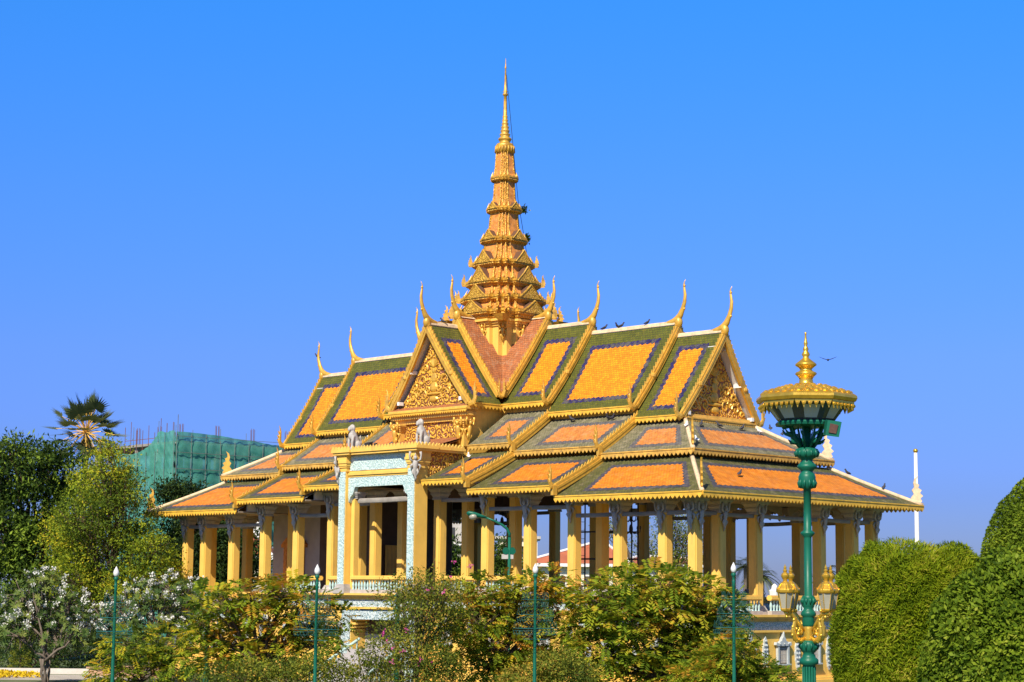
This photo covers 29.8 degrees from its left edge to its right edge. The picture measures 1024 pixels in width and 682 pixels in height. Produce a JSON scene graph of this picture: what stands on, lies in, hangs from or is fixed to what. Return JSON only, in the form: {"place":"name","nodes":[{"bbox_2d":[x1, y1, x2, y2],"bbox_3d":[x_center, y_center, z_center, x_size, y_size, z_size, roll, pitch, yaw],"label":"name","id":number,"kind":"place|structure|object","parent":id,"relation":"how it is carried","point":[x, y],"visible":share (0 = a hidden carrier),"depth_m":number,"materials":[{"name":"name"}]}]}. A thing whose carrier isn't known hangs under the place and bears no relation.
{"place":"outdoors","nodes":[
{"label":"outdoors","id":0,"kind":"place"},
{"bbox_2d":[0,675,156,680],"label":"path","id":1,"kind":"structure","parent":0,"point":[65,677],"depth_m":119.89,"materials":[{"name":"grey concrete"}]},
{"bbox_2d":[86,666,176,678],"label":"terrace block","id":2,"kind":"structure","parent":1,"relation":"on","point":[100,670],"depth_m":123.10,"materials":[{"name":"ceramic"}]},
{"bbox_2d":[0,603,302,681],"bbox_3d":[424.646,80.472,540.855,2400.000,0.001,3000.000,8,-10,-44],"label":"ground","id":3,"kind":"structure","parent":0,"point":[84,667],"depth_m":137.25,"materials":[{"name":"green plant"}]},
{"bbox_2d":[7,629,32,667],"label":"spiral topiary","id":4,"kind":"object","parent":3,"relation":"on","point":[20,662],"visible":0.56,"depth_m":127.20,"materials":[{"name":"green plant"}]},
{"bbox_2d":[0,669,39,677],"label":"flower bed","id":5,"kind":"object","parent":3,"relation":"on","point":[7,673],"visible":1,"depth_m":120.58,"materials":[{"name":"yellow plant"}]},
{"bbox_2d":[0,668,88,673],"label":"garden wall","id":6,"kind":"structure","parent":3,"relation":"on","point":[65,671],"depth_m":125.77,"materials":[{"name":"paint"}]},
{"bbox_2d":[0,565,107,681],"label":"frangipani","id":7,"kind":"object","parent":3,"relation":"on","point":[32,630],"visible":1,"depth_m":111.80,"materials":[{"name":"green plant"}]},
{"bbox_2d":[0,626,130,668],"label":"shrub","id":8,"kind":"object","parent":3,"relation":"on","point":[57,661],"visible":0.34,"depth_m":134.62,"materials":[{"name":"green plant"}]},
{"bbox_2d":[0,427,137,659],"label":"mango tree","id":9,"kind":"object","parent":3,"relation":"on","point":[20,529],"visible":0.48,"depth_m":147.56,"materials":[{"name":"green plant"}]},
{"bbox_2d":[42,389,130,653],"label":"sugar palm","id":10,"kind":"object","parent":3,"relation":"on","point":[81,411],"visible":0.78,"depth_m":164.28,"materials":[{"name":"green plant"}]},
{"bbox_2d":[96,566,131,681],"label":"garden lamp","id":11,"kind":"object","parent":3,"relation":"on","point":[115,596],"visible":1,"depth_m":84.54,"materials":[{"name":"green metal"}]},
{"bbox_2d":[33,428,194,664],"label":"flowering tree","id":12,"kind":"object","parent":3,"relation":"on","point":[105,499],"visible":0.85,"depth_m":129.73,"materials":[{"name":"green plant"}]},
{"bbox_2d":[80,617,203,681],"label":"cassia tree","id":13,"kind":"object","parent":3,"relation":"on","point":[155,656],"visible":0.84,"depth_m":102.03,"materials":[{"name":"green plant"}]},
{"bbox_2d":[81,568,215,681],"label":"frangipani","id":14,"kind":"object","parent":3,"relation":"on","point":[159,597],"visible":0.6,"depth_m":114.32,"materials":[{"name":"green plant"}]},
{"bbox_2d":[89,414,287,637],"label":"netted building","id":15,"kind":"structure","parent":3,"relation":"on","point":[200,456],"depth_m":227.83,"materials":[{"name":"fabric"}]},
{"bbox_2d":[143,471,272,600],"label":"shade tree","id":16,"kind":"object","parent":3,"relation":"on","point":[164,490],"visible":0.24,"depth_m":170.89,"materials":[{"name":"green plant"}]},
{"bbox_2d":[164,569,363,681],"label":"cassia tree","id":17,"kind":"object","parent":3,"relation":"on","point":[247,606],"visible":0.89,"depth_m":95.26,"materials":[{"name":"green plant"}]},
{"bbox_2d":[197,646,363,681],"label":"shrub","id":18,"kind":"object","parent":3,"relation":"on","point":[241,673],"visible":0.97,"depth_m":89.64,"materials":[{"name":"green plant"}]},
{"bbox_2d":[293,564,338,681],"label":"garden lamp","id":19,"kind":"object","parent":3,"relation":"on","point":[317,577],"visible":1,"depth_m":84.59,"materials":[{"name":"green metal"}]},
{"bbox_2d":[344,624,474,681],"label":"shrub","id":20,"kind":"object","parent":3,"relation":"on","point":[436,672],"visible":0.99,"depth_m":89.44,"materials":[{"name":"green plant"}]},
{"bbox_2d":[366,559,482,681],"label":"cassia tree","id":21,"kind":"object","parent":3,"relation":"on","point":[428,622],"visible":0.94,"depth_m":91.25,"materials":[{"name":"plant"}]},
{"bbox_2d":[382,561,471,680],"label":"bougainvillea","id":22,"kind":"object","parent":3,"relation":"on","point":[383,632],"visible":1,"depth_m":88.83,"materials":[{"name":"pink plant"}]},
{"bbox_2d":[467,511,515,650],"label":"street lamp","id":23,"kind":"object","parent":3,"relation":"on","point":[509,551],"visible":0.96,"depth_m":103.85,"materials":[{"name":"green metal"}]},
{"bbox_2d":[452,527,539,588],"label":"shade tree","id":24,"kind":"object","parent":3,"relation":"on","point":[499,564],"visible":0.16,"depth_m":183.06,"materials":[{"name":"green plant"}]},
{"bbox_2d":[429,561,587,681],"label":"cassia tree","id":25,"kind":"object","parent":3,"relation":"on","point":[495,624],"visible":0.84,"depth_m":95.97,"materials":[{"name":"green plant"}]},
{"bbox_2d":[145,60,923,681],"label":"pavilion","id":26,"kind":"structure","parent":3,"relation":"on","point":[501,376],"depth_m":116.41,"materials":[{"name":"yellow tile"}]},
{"bbox_2d":[281,537,307,586],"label":"doorway","id":27,"kind":"structure","parent":26,"relation":"in","point":[284,545],"depth_m":132.71,"materials":[{"name":"brown wood"}]},
{"bbox_2d":[348,424,361,449],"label":"lion statue","id":28,"kind":"object","parent":26,"relation":"on","point":[353,438],"visible":0.72,"depth_m":119.04,"materials":[{"name":"stone"}]},
{"bbox_2d":[364,442,372,445],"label":"floodlight","id":29,"kind":"object","parent":26,"relation":"on","point":[368,443],"visible":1,"depth_m":117.02,"materials":[{"name":"metal"}]},
{"bbox_2d":[416,419,429,444],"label":"lion statue","id":30,"kind":"object","parent":26,"relation":"on","point":[422,434],"visible":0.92,"depth_m":114.60,"materials":[{"name":"stone"}]},
{"bbox_2d":[494,496,508,524],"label":"chandelier","id":31,"kind":"object","parent":26,"relation":"hanging from","point":[502,519],"visible":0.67,"depth_m":129.00,"materials":[{"name":"metal"}]},
{"bbox_2d":[506,75,542,307],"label":"earthing wire","id":32,"kind":"object","parent":26,"relation":"attached to","point":[514,160],"visible":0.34,"depth_m":128.68,"materials":[{"name":"metal"}]},
{"bbox_2d":[521,203,530,214],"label":"weed tuft","id":33,"kind":"object","parent":26,"relation":"on","point":[524,209],"visible":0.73,"depth_m":128.46,"materials":[{"name":"green plant"}]},
{"bbox_2d":[525,232,530,244],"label":"weed tuft","id":34,"kind":"object","parent":26,"relation":"on","point":[527,236],"visible":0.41,"depth_m":128.54,"materials":[{"name":"green plant"}]},
{"bbox_2d":[581,502,638,593],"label":"scaffold","id":35,"kind":"object","parent":26,"relation":"on","point":[584,531],"visible":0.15,"depth_m":114.23,"materials":[{"name":"metal"}]},
{"bbox_2d":[627,516,640,533],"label":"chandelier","id":36,"kind":"object","parent":26,"relation":"hanging from","point":[630,531],"visible":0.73,"depth_m":111.87,"materials":[{"name":"metal"}]},
{"bbox_2d":[513,563,556,681],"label":"garden lamp","id":37,"kind":"object","parent":3,"relation":"on","point":[535,614],"visible":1,"depth_m":84.57,"materials":[{"name":"green metal"}]},
{"bbox_2d":[491,642,609,681],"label":"shrub","id":38,"kind":"object","parent":3,"relation":"on","point":[567,669],"visible":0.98,"depth_m":89.59,"materials":[{"name":"green plant"}]},
{"bbox_2d":[588,514,702,587],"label":"bare tree","id":39,"kind":"object","parent":3,"relation":"on","point":[677,539],"visible":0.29,"depth_m":164.15,"materials":[{"name":"brown plant"}]},
{"bbox_2d":[547,557,771,681],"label":"cassia tree","id":40,"kind":"object","parent":3,"relation":"on","point":[652,602],"visible":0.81,"depth_m":92.98,"materials":[{"name":"green plant"}]},
{"bbox_2d":[666,629,801,681],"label":"cassia tree","id":41,"kind":"object","parent":3,"relation":"on","point":[718,657],"visible":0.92,"depth_m":87.33,"materials":[{"name":"green plant"}]},
{"bbox_2d":[713,562,754,681],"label":"garden lamp","id":42,"kind":"object","parent":3,"relation":"on","point":[733,575],"visible":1,"depth_m":84.54,"materials":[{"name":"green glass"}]},
{"bbox_2d":[736,557,772,593],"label":"palm tree","id":43,"kind":"object","parent":3,"relation":"on","point":[743,569],"visible":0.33,"depth_m":189.82,"materials":[{"name":"green plant"}]},
{"bbox_2d":[741,570,778,593],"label":"palm tree","id":44,"kind":"object","parent":3,"relation":"on","point":[767,578],"visible":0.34,"depth_m":204.59,"materials":[{"name":"green plant"}]},
{"bbox_2d":[756,332,857,681],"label":"ornate lamp post","id":45,"kind":"object","parent":3,"relation":"on","point":[806,404],"visible":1,"depth_m":31.94,"materials":[{"name":"green metal"}]},
{"bbox_2d":[827,536,980,681],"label":"topiary hedge","id":46,"kind":"object","parent":3,"relation":"on","point":[889,593],"visible":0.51,"depth_m":45.79,"materials":[{"name":"green plant"}]},
{"bbox_2d":[913,449,918,543],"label":"flagpole","id":47,"kind":"object","parent":3,"relation":"on","point":[915,451],"visible":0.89,"depth_m":151.26,"materials":[{"name":"white metal"}]},
{"bbox_2d":[916,540,1023,681],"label":"topiary hedge","id":48,"kind":"object","parent":3,"relation":"on","point":[976,628],"visible":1,"depth_m":34.97,"materials":[{"name":"green plant"}]},
{"bbox_2d":[979,477,1023,562],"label":"topiary hedge","id":49,"kind":"object","parent":3,"relation":"on","point":[1007,530],"visible":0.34,"depth_m":42.86,"materials":[{"name":"green plant"}]},
{"bbox_2d":[252,532,272,591],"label":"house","id":50,"kind":"structure","parent":0,"point":[271,557],"depth_m":188.72,"materials":[{"name":"concrete"}]},
{"bbox_2d":[452,518,461,550],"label":"apartment block","id":51,"kind":"structure","parent":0,"point":[458,530],"depth_m":229.80,"materials":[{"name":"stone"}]},
{"bbox_2d":[0,0,1023,596],"label":"sky","id":52,"kind":"structure","parent":0,"point":[197,197],"materials":[{"name":"blue"}]},
{"bbox_2d":[495,536,540,576],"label":"apartment block","id":53,"kind":"structure","parent":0,"point":[538,538],"depth_m":239.69,"materials":[{"name":"stone"}]},
{"bbox_2d":[537,543,628,587],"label":"house","id":54,"kind":"structure","parent":0,"point":[542,560],"depth_m":200.70,"materials":[{"name":"white paint"}]},
{"bbox_2d":[627,555,687,591],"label":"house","id":55,"kind":"structure","parent":0,"point":[650,567],"depth_m":215.68,"materials":[{"name":"white tile"}]},
{"bbox_2d":[769,584,777,594],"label":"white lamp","id":56,"kind":"object","parent":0,"point":[772,591],"visible":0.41,"depth_m":139.70,"materials":[{"name":"paint"}]}
]}

